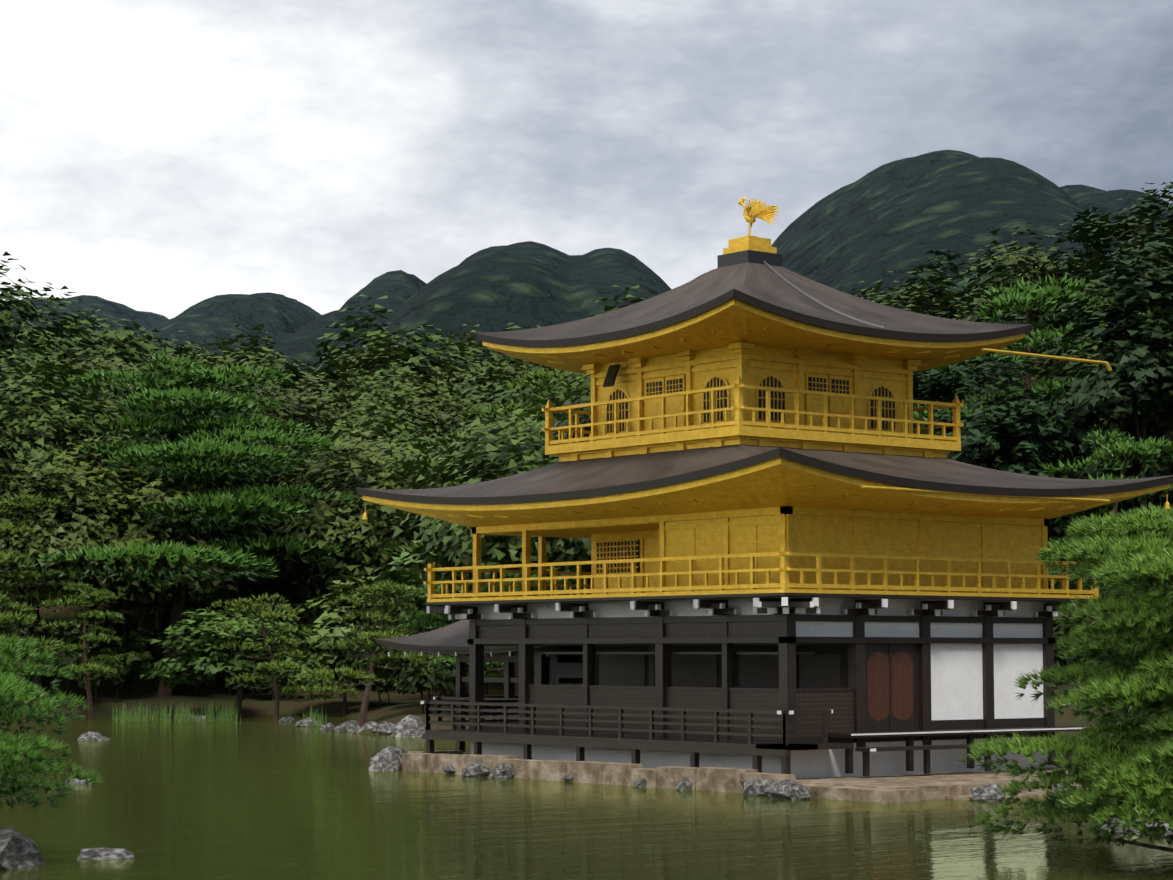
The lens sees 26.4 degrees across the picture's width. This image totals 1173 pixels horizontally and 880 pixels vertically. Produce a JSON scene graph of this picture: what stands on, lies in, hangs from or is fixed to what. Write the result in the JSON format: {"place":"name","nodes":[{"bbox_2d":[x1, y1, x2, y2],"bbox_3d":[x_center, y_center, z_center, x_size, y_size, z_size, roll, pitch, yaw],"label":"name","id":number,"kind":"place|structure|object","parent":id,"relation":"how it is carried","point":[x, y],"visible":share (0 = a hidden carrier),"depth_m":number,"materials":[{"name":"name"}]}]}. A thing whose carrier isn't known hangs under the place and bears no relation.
{"place":"outdoors","nodes":[
{"label":"outdoors","id":0,"kind":"place"},
{"bbox_2d":[0,715,1172,879],"bbox_3d":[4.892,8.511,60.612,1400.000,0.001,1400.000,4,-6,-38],"label":"pond water","id":1,"kind":"structure","parent":0,"point":[257,797],"depth_m":48.30,"materials":[{"name":"green liquid"}]},
{"bbox_2d":[0,828,44,869],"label":"rock","id":2,"kind":"object","parent":1,"relation":"in","point":[18,849],"visible":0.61,"depth_m":39.15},
{"bbox_2d":[0,630,104,812],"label":"pine","id":3,"kind":"object","parent":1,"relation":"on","point":[22,693],"visible":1,"depth_m":39.83,"materials":[{"name":"green plant"}]},
{"bbox_2d":[77,847,134,858],"bbox_3d":[-7.862,6.817,40.973,1.069,0.305,0.777,4,-2,-16],"label":"rock","id":4,"kind":"object","parent":1,"relation":"in","point":[106,853],"visible":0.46,"depth_m":40.80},
{"bbox_2d":[369,746,405,770],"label":"rock","id":5,"kind":"object","parent":1,"relation":"in","point":[389,758],"visible":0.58,"depth_m":71.19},
{"bbox_2d":[461,760,489,776],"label":"rock","id":6,"kind":"object","parent":1,"relation":"in","point":[475,768],"visible":0.66,"depth_m":67.52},
{"bbox_2d":[488,763,514,778],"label":"rock","id":7,"kind":"object","parent":1,"relation":"in","point":[503,770],"visible":0.95,"depth_m":66.70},
{"bbox_2d":[740,777,768,795],"bbox_3d":[4.178,8.204,59.022,1.166,0.479,0.956,7,-1,-30],"label":"rock","id":8,"kind":"object","parent":1,"relation":"in","point":[756,786],"visible":0.61,"depth_m":58.65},
{"bbox_2d":[763,779,798,798],"bbox_3d":[4.568,8.133,57.962,0.952,0.523,0.921,5,-7,-43],"label":"rock","id":9,"kind":"object","parent":1,"relation":"in","point":[777,789],"visible":0.58,"depth_m":57.65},
{"bbox_2d":[783,784,810,799],"bbox_3d":[4.826,8.059,57.270,0.647,0.354,0.738,2,-2,-3],"label":"rock","id":10,"kind":"object","parent":1,"relation":"in","point":[798,792],"visible":1,"depth_m":57.04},
{"bbox_2d":[971,783,1004,800],"bbox_3d":[9.091,8.005,56.749,0.836,0.401,0.733,-4,-3,-6],"label":"rock","id":11,"kind":"object","parent":1,"relation":"in","point":[989,792],"visible":0.87,"depth_m":56.51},
{"bbox_2d":[957,502,1172,852],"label":"pine","id":12,"kind":"object","parent":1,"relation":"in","point":[1129,771],"visible":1,"depth_m":39.09,"materials":[{"name":"green plant"}]},
{"bbox_2d":[1101,816,1172,836],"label":"rock","id":13,"kind":"object","parent":1,"relation":"in","point":[1147,825],"visible":0.08,"depth_m":46.02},
{"bbox_2d":[0,150,1172,765],"bbox_3d":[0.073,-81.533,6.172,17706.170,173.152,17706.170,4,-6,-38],"label":"terrain","id":14,"kind":"structure","parent":0,"point":[886,222],"depth_m":612.44,"materials":[{"name":"plant"}]},
{"bbox_2d":[0,424,53,536],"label":"broadleaf","id":15,"kind":"object","parent":14,"relation":"on","point":[45,488],"visible":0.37,"depth_m":132.76,"materials":[{"name":"green plant"}]},
{"bbox_2d":[0,339,61,428],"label":"broadleaf","id":16,"kind":"object","parent":14,"relation":"on","point":[21,357],"visible":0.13,"depth_m":152.88,"materials":[{"name":"green plant"}]},
{"bbox_2d":[0,251,71,393],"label":"broadleaf","id":17,"kind":"object","parent":14,"relation":"on","point":[8,293],"visible":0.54,"depth_m":182.18,"materials":[{"name":"green plant"}]},
{"bbox_2d":[0,552,72,675],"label":"pine","id":18,"kind":"object","parent":14,"relation":"on","point":[29,620],"visible":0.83,"depth_m":120.47,"materials":[{"name":"green plant"}]},
{"bbox_2d":[0,492,84,680],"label":"pine","id":19,"kind":"object","parent":14,"relation":"on","point":[27,500],"visible":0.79,"depth_m":130.17,"materials":[{"name":"green plant"}]},
{"bbox_2d":[0,323,98,407],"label":"broadleaf","id":20,"kind":"object","parent":14,"relation":"on","point":[47,334],"visible":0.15,"depth_m":185.99,"materials":[{"name":"green plant"}]},
{"bbox_2d":[2,282,102,409],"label":"broadleaf","id":21,"kind":"object","parent":14,"relation":"on","point":[72,326],"visible":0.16,"depth_m":196.16,"materials":[{"name":"green plant"}]},
{"bbox_2d":[12,622,118,698],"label":"tree","id":22,"kind":"object","parent":14,"relation":"on","point":[60,661],"visible":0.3,"depth_m":133.38,"materials":[{"name":"green plant"}]},
{"bbox_2d":[0,355,137,634],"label":"broadleaf","id":23,"kind":"object","parent":14,"relation":"on","point":[52,436],"visible":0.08,"depth_m":154.44,"materials":[{"name":"green plant"}]},
{"bbox_2d":[0,333,147,675],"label":"broadleaf","id":24,"kind":"object","parent":14,"relation":"on","point":[63,420],"visible":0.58,"depth_m":137.89,"materials":[{"name":"green plant"}]},
{"bbox_2d":[33,581,131,718],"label":"pine","id":25,"kind":"object","parent":14,"relation":"on","point":[86,593],"visible":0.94,"depth_m":125.83,"materials":[{"name":"green plant"}]},
{"bbox_2d":[0,428,171,692],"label":"broadleaf","id":26,"kind":"object","parent":14,"relation":"on","point":[81,516],"visible":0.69,"depth_m":132.22,"materials":[{"name":"green plant"}]},
{"bbox_2d":[72,651,125,701],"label":"tree","id":27,"kind":"object","parent":14,"relation":"on","point":[118,675],"visible":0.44,"depth_m":132.25,"materials":[{"name":"green plant"}]},
{"bbox_2d":[67,601,137,648],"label":"tree","id":28,"kind":"object","parent":14,"relation":"on","point":[133,626],"visible":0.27,"depth_m":154.25,"materials":[{"name":"green plant"}]},
{"bbox_2d":[31,318,177,374],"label":"broadleaf","id":29,"kind":"object","parent":14,"relation":"on","point":[130,351],"visible":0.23,"depth_m":203.18,"materials":[{"name":"green plant"}]},
{"bbox_2d":[52,344,183,586],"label":"broadleaf","id":30,"kind":"object","parent":14,"relation":"on","point":[107,363],"visible":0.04,"depth_m":183.48,"materials":[{"name":"green plant"}]},
{"bbox_2d":[89,627,152,697],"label":"tree","id":31,"kind":"object","parent":14,"relation":"on","point":[126,649],"visible":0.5,"depth_m":135.86,"materials":[{"name":"green plant"}]},
{"bbox_2d":[41,403,226,648],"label":"broadleaf","id":32,"kind":"object","parent":14,"relation":"on","point":[111,624],"depth_m":150.36,"materials":[{"name":"plant"}]},
{"bbox_2d":[67,380,213,590],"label":"broadleaf","id":33,"kind":"object","parent":14,"relation":"on","point":[109,402],"visible":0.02,"depth_m":172.44,"materials":[{"name":"green plant"}]},
{"bbox_2d":[20,415,263,694],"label":"broadleaf","id":34,"kind":"object","parent":14,"relation":"on","point":[134,531],"visible":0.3,"depth_m":136.22,"materials":[{"name":"green plant"}]},
{"bbox_2d":[78,327,209,363],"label":"broadleaf","id":35,"kind":"object","parent":14,"relation":"on","point":[185,349],"visible":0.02,"depth_m":285.31,"materials":[{"name":"green plant"}]},
{"bbox_2d":[130,432,244,660],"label":"broadleaf","id":36,"kind":"object","parent":14,"relation":"on","point":[164,620],"depth_m":155.31,"materials":[{"name":"plant"}]},
{"bbox_2d":[28,348,362,695],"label":"pine","id":37,"kind":"object","parent":14,"relation":"on","point":[198,445],"visible":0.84,"depth_m":137.12,"materials":[{"name":"green plant"}]},
{"bbox_2d":[103,412,325,685],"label":"pine tree","id":38,"kind":"object","parent":14,"relation":"on","point":[248,534],"visible":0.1,"depth_m":144.75,"materials":[{"name":"green plant"}]},
{"bbox_2d":[111,701,326,726],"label":"shore reeds","id":39,"kind":"object","parent":14,"relation":"on","point":[210,717],"depth_m":120.85,"materials":[{"name":"green plant"}]},
{"bbox_2d":[170,336,286,384],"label":"broadleaf","id":40,"kind":"object","parent":14,"relation":"on","point":[206,361],"visible":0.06,"depth_m":278.05,"materials":[{"name":"green plant"}]},
{"bbox_2d":[138,609,336,717],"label":"maple","id":41,"kind":"object","parent":14,"relation":"on","point":[179,667],"visible":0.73,"depth_m":125.76,"materials":[{"name":"green plant"}]},
{"bbox_2d":[207,324,318,392],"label":"broadleaf","id":42,"kind":"object","parent":14,"relation":"on","point":[252,359],"visible":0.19,"depth_m":224.02,"materials":[{"name":"green plant"}]},
{"bbox_2d":[251,671,295,700],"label":"tree","id":43,"kind":"object","parent":14,"relation":"on","point":[282,682],"visible":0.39,"depth_m":136.84,"materials":[{"name":"green plant"}]},
{"bbox_2d":[190,373,360,624],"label":"broadleaf","id":44,"kind":"object","parent":14,"relation":"on","point":[254,591],"visible":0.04,"depth_m":169.56,"materials":[{"name":"green plant"}]},
{"bbox_2d":[206,593,358,721],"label":"pine","id":45,"kind":"object","parent":14,"relation":"on","point":[266,612],"visible":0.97,"depth_m":120.46,"materials":[{"name":"green plant"}]},
{"bbox_2d":[214,378,367,604],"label":"broadleaf","id":46,"kind":"object","parent":14,"relation":"on","point":[306,399],"visible":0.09,"depth_m":181.08,"materials":[{"name":"green plant"}]},
{"bbox_2d":[219,454,390,668],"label":"broadleaf","id":47,"kind":"object","parent":14,"relation":"on","point":[305,598],"visible":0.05,"depth_m":150.68,"materials":[{"name":"green plant"}]},
{"bbox_2d":[259,367,364,601],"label":"broadleaf","id":48,"kind":"object","parent":14,"relation":"on","point":[325,383],"visible":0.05,"depth_m":189.39,"materials":[{"name":"green plant"}]},
{"bbox_2d":[284,573,393,716],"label":"light tree","id":49,"kind":"object","parent":14,"relation":"on","point":[325,618],"visible":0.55,"depth_m":128.94,"materials":[{"name":"green plant"}]},
{"bbox_2d":[222,402,462,688],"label":"broadleaf","id":50,"kind":"object","parent":14,"relation":"on","point":[321,526],"visible":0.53,"depth_m":141.19,"materials":[{"name":"green plant"}]},
{"bbox_2d":[332,720,359,731],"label":"rock","id":51,"kind":"object","parent":14,"relation":"on","point":[350,726],"visible":0.46,"depth_m":105.81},
{"bbox_2d":[275,370,452,622],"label":"broadleaf","id":52,"kind":"object","parent":14,"relation":"on","point":[386,405],"visible":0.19,"depth_m":159.39,"materials":[{"name":"green plant"}]},
{"bbox_2d":[336,632,401,706],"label":"tree","id":53,"kind":"object","parent":14,"relation":"on","point":[350,664],"visible":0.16,"depth_m":128.26,"materials":[{"name":"green plant"}]},
{"bbox_2d":[289,579,451,726],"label":"island pine","id":54,"kind":"object","parent":14,"relation":"on","point":[380,602],"visible":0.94,"depth_m":107.37,"materials":[{"name":"green plant"}]},
{"bbox_2d":[365,671,411,705],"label":"tree","id":55,"kind":"object","parent":14,"relation":"on","point":[381,686],"visible":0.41,"depth_m":128.39,"materials":[{"name":"green plant"}]},
{"bbox_2d":[314,427,469,576],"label":"broadleaf","id":56,"kind":"object","parent":14,"relation":"on","point":[425,438],"visible":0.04,"depth_m":151.97,"materials":[{"name":"green plant"}]},
{"bbox_2d":[291,439,505,605],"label":"broadleaf","id":57,"kind":"object","parent":14,"relation":"on","point":[390,512],"visible":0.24,"depth_m":138.53,"materials":[{"name":"green plant"}]},
{"bbox_2d":[306,294,492,427],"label":"broadleaf","id":58,"kind":"object","parent":14,"relation":"on","point":[417,362],"visible":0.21,"depth_m":192.40,"materials":[{"name":"green plant"}]},
{"bbox_2d":[312,327,504,473],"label":"broadleaf","id":59,"kind":"object","parent":14,"relation":"on","point":[431,409],"visible":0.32,"depth_m":171.62,"materials":[{"name":"green plant"}]},
{"bbox_2d":[391,715,425,736],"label":"rock","id":60,"kind":"object","parent":14,"relation":"on","point":[410,726],"visible":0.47,"depth_m":99.33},
{"bbox_2d":[371,623,468,712],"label":"tree","id":61,"kind":"object","parent":14,"relation":"on","point":[422,666],"visible":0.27,"depth_m":108.88,"materials":[{"name":"green plant"}]},
{"bbox_2d":[369,540,483,700],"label":"light tree","id":62,"kind":"object","parent":14,"relation":"on","point":[420,602],"visible":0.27,"depth_m":117.14,"materials":[{"name":"green plant"}]},
{"bbox_2d":[378,647,489,713],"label":"tree","id":63,"kind":"object","parent":14,"relation":"on","point":[434,677],"visible":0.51,"depth_m":108.11,"materials":[{"name":"green plant"}]},
{"bbox_2d":[370,609,503,711],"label":"island pine","id":64,"kind":"object","parent":14,"relation":"on","point":[424,617],"visible":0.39,"depth_m":110.52,"materials":[{"name":"green plant"}]},
{"bbox_2d":[380,425,536,693],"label":"tree","id":65,"kind":"object","parent":14,"relation":"on","point":[395,550],"visible":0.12,"depth_m":135.96,"materials":[{"name":"green plant"}]},
{"bbox_2d":[385,375,590,698],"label":"broadleaf","id":66,"kind":"object","parent":14,"relation":"on","point":[456,542],"visible":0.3,"depth_m":107.45,"materials":[{"name":"green plant"}]},
{"bbox_2d":[447,324,528,369],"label":"broadleaf","id":67,"kind":"object","parent":14,"relation":"on","point":[483,356],"visible":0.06,"depth_m":307.66,"materials":[{"name":"green plant"}]},
{"bbox_2d":[432,359,553,444],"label":"broadleaf","id":68,"kind":"object","parent":14,"relation":"on","point":[490,400],"visible":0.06,"depth_m":157.96,"materials":[{"name":"green plant"}]},
{"bbox_2d":[408,372,577,574],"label":"broadleaf","id":69,"kind":"object","parent":14,"relation":"on","point":[497,389],"visible":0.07,"depth_m":132.46,"materials":[{"name":"green plant"}]},
{"bbox_2d":[429,569,571,671],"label":"island pine","id":70,"kind":"object","parent":14,"relation":"on","point":[453,661],"visible":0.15,"depth_m":102.66,"materials":[{"name":"green plant"}]},
{"bbox_2d":[447,322,563,443],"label":"broadleaf","id":71,"kind":"object","parent":14,"relation":"on","point":[514,361],"visible":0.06,"depth_m":178.68,"materials":[{"name":"green plant"}]},
{"bbox_2d":[440,365,590,576],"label":"pine","id":72,"kind":"object","parent":14,"relation":"on","point":[540,377],"visible":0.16,"depth_m":126.32,"materials":[{"name":"green plant"}]},
{"bbox_2d":[466,367,590,594],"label":"broadleaf","id":73,"kind":"object","parent":14,"relation":"on","point":[509,379],"visible":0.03,"depth_m":160.53,"materials":[{"name":"green plant"}]},
{"bbox_2d":[532,370,590,581],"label":"broadleaf","id":74,"kind":"object","parent":14,"relation":"on","point":[570,554],"visible":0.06,"depth_m":103.74,"materials":[{"name":"green plant"}]},
{"bbox_2d":[583,285,645,318],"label":"broadleaf","id":75,"kind":"object","parent":14,"relation":"on","point":[606,308],"depth_m":178.96,"materials":[{"name":"green plant"}]},
{"bbox_2d":[402,750,1087,802],"bbox_3d":[6.805,9.103,67.368,14.600,1.159,21.286,4,-6,-38],"label":"stone foundation","id":76,"kind":"object","parent":14,"relation":"on","point":[899,788],"visible":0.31,"depth_m":61.14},
{"bbox_2d":[356,235,1172,778],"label":"temple pavilion","id":77,"kind":"structure","parent":76,"relation":"on","point":[812,555],"depth_m":65.18,"materials":[{"name":"gold metal"}]},
{"bbox_2d":[738,197,778,234],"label":"phoenix statue","id":78,"kind":"object","parent":77,"relation":"on","point":[758,210],"visible":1,"depth_m":69.66,"materials":[{"name":"gold metal"}]},
{"bbox_2d":[899,249,973,317],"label":"tree","id":79,"kind":"object","parent":14,"relation":"on","point":[949,258],"visible":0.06,"depth_m":131.60,"materials":[{"name":"green plant"}]},
{"bbox_2d":[913,284,970,320],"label":"tree","id":80,"kind":"object","parent":14,"relation":"on","point":[942,314],"depth_m":130.35,"materials":[{"name":"green plant"}]},
{"bbox_2d":[867,285,1060,427],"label":"broadleaf","id":81,"kind":"object","parent":14,"relation":"on","point":[1012,318],"depth_m":111.67,"materials":[{"name":"green plant"}]},
{"bbox_2d":[854,257,1078,406],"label":"broadleaf","id":82,"kind":"object","parent":14,"relation":"on","point":[901,297],"visible":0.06,"depth_m":119.24,"materials":[{"name":"green plant"}]},
{"bbox_2d":[909,242,1027,313],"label":"tree","id":83,"kind":"object","parent":14,"relation":"on","point":[989,253],"visible":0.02,"depth_m":180.68,"materials":[{"name":"green plant"}]},
{"bbox_2d":[913,312,1055,526],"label":"tree","id":84,"kind":"object","parent":14,"relation":"on","point":[935,393],"visible":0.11,"depth_m":102.88,"materials":[{"name":"green plant"}]},
{"bbox_2d":[913,387,1082,525],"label":"pine","id":85,"kind":"object","parent":14,"relation":"on","point":[917,418],"visible":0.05,"depth_m":99.00,"materials":[{"name":"green plant"}]},
{"bbox_2d":[925,341,1083,548],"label":"tree","id":86,"kind":"object","parent":14,"relation":"on","point":[1021,442],"visible":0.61,"depth_m":87.55,"materials":[{"name":"green plant"}]},
{"bbox_2d":[962,258,1067,359],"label":"tree","id":87,"kind":"object","parent":14,"relation":"on","point":[990,273],"visible":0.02,"depth_m":120.56,"materials":[{"name":"green plant"}]},
{"bbox_2d":[960,243,1076,298],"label":"broadleaf","id":88,"kind":"object","parent":14,"relation":"on","point":[1006,269],"visible":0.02,"depth_m":177.27,"materials":[{"name":"green plant"}]},
{"bbox_2d":[913,273,1172,667],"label":"pine","id":89,"kind":"object","parent":14,"relation":"on","point":[1029,297],"visible":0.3,"depth_m":95.15,"materials":[{"name":"green plant"}]},
{"bbox_2d":[936,223,1169,560],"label":"broadleaf","id":90,"kind":"object","parent":14,"relation":"on","point":[1023,270],"visible":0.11,"depth_m":114.09,"materials":[{"name":"green plant"}]},
{"bbox_2d":[1053,620,1097,663],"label":"tree","id":91,"kind":"object","parent":14,"relation":"on","point":[1059,636],"visible":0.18,"depth_m":84.83,"materials":[{"name":"green plant"}]},
{"bbox_2d":[984,320,1171,587],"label":"broadleaf","id":92,"kind":"object","parent":14,"relation":"on","point":[1082,344],"depth_m":109.37,"materials":[{"name":"green plant"}]},
{"bbox_2d":[1047,612,1111,666],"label":"tree","id":93,"kind":"object","parent":14,"relation":"on","point":[1061,630],"visible":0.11,"depth_m":86.07,"materials":[{"name":"green plant"}]},
{"bbox_2d":[988,334,1172,632],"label":"broadleaf","id":94,"kind":"object","parent":14,"relation":"on","point":[1058,373],"visible":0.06,"depth_m":99.17,"materials":[{"name":"green plant"}]},
{"bbox_2d":[1045,219,1121,329],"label":"tree","id":95,"kind":"object","parent":14,"relation":"on","point":[1084,234],"visible":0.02,"depth_m":134.21,"materials":[{"name":"green plant"}]},
{"bbox_2d":[1030,250,1142,327],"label":"tree","id":96,"kind":"object","parent":14,"relation":"on","point":[1061,262],"visible":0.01,"depth_m":122.94,"materials":[{"name":"green plant"}]},
{"bbox_2d":[1031,238,1172,650],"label":"tree","id":97,"kind":"object","parent":14,"relation":"on","point":[1125,380],"visible":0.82,"depth_m":88.28,"materials":[{"name":"green plant"}]},
{"bbox_2d":[1042,427,1172,660],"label":"pine","id":98,"kind":"object","parent":14,"relation":"on","point":[1129,449],"visible":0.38,"depth_m":85.50,"materials":[{"name":"green plant"}]},
{"bbox_2d":[1069,206,1150,267],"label":"tree","id":99,"kind":"object","parent":14,"relation":"on","point":[1087,213],"visible":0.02,"depth_m":155.28,"materials":[{"name":"green plant"}]},
{"bbox_2d":[1056,247,1171,538],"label":"tree","id":100,"kind":"object","parent":14,"relation":"on","point":[1122,258],"visible":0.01,"depth_m":113.70,"materials":[{"name":"green plant"}]},
{"bbox_2d":[1056,182,1172,317],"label":"broadleaf","id":101,"kind":"object","parent":14,"relation":"on","point":[1110,230],"visible":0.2,"depth_m":130.90,"materials":[{"name":"green plant"}]},
{"bbox_2d":[1082,292,1172,654],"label":"pine","id":102,"kind":"object","parent":14,"relation":"on","point":[1150,315],"visible":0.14,"depth_m":91.79,"materials":[{"name":"green plant"}]},
{"bbox_2d":[1112,182,1172,279],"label":"tree","id":103,"kind":"object","parent":14,"relation":"on","point":[1165,220],"visible":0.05,"depth_m":140.21,"materials":[{"name":"green plant"}]},
{"bbox_2d":[0,0,1172,318],"label":"sky","id":104,"kind":"structure","parent":0,"point":[165,158],"materials":[{"name":"grey"}]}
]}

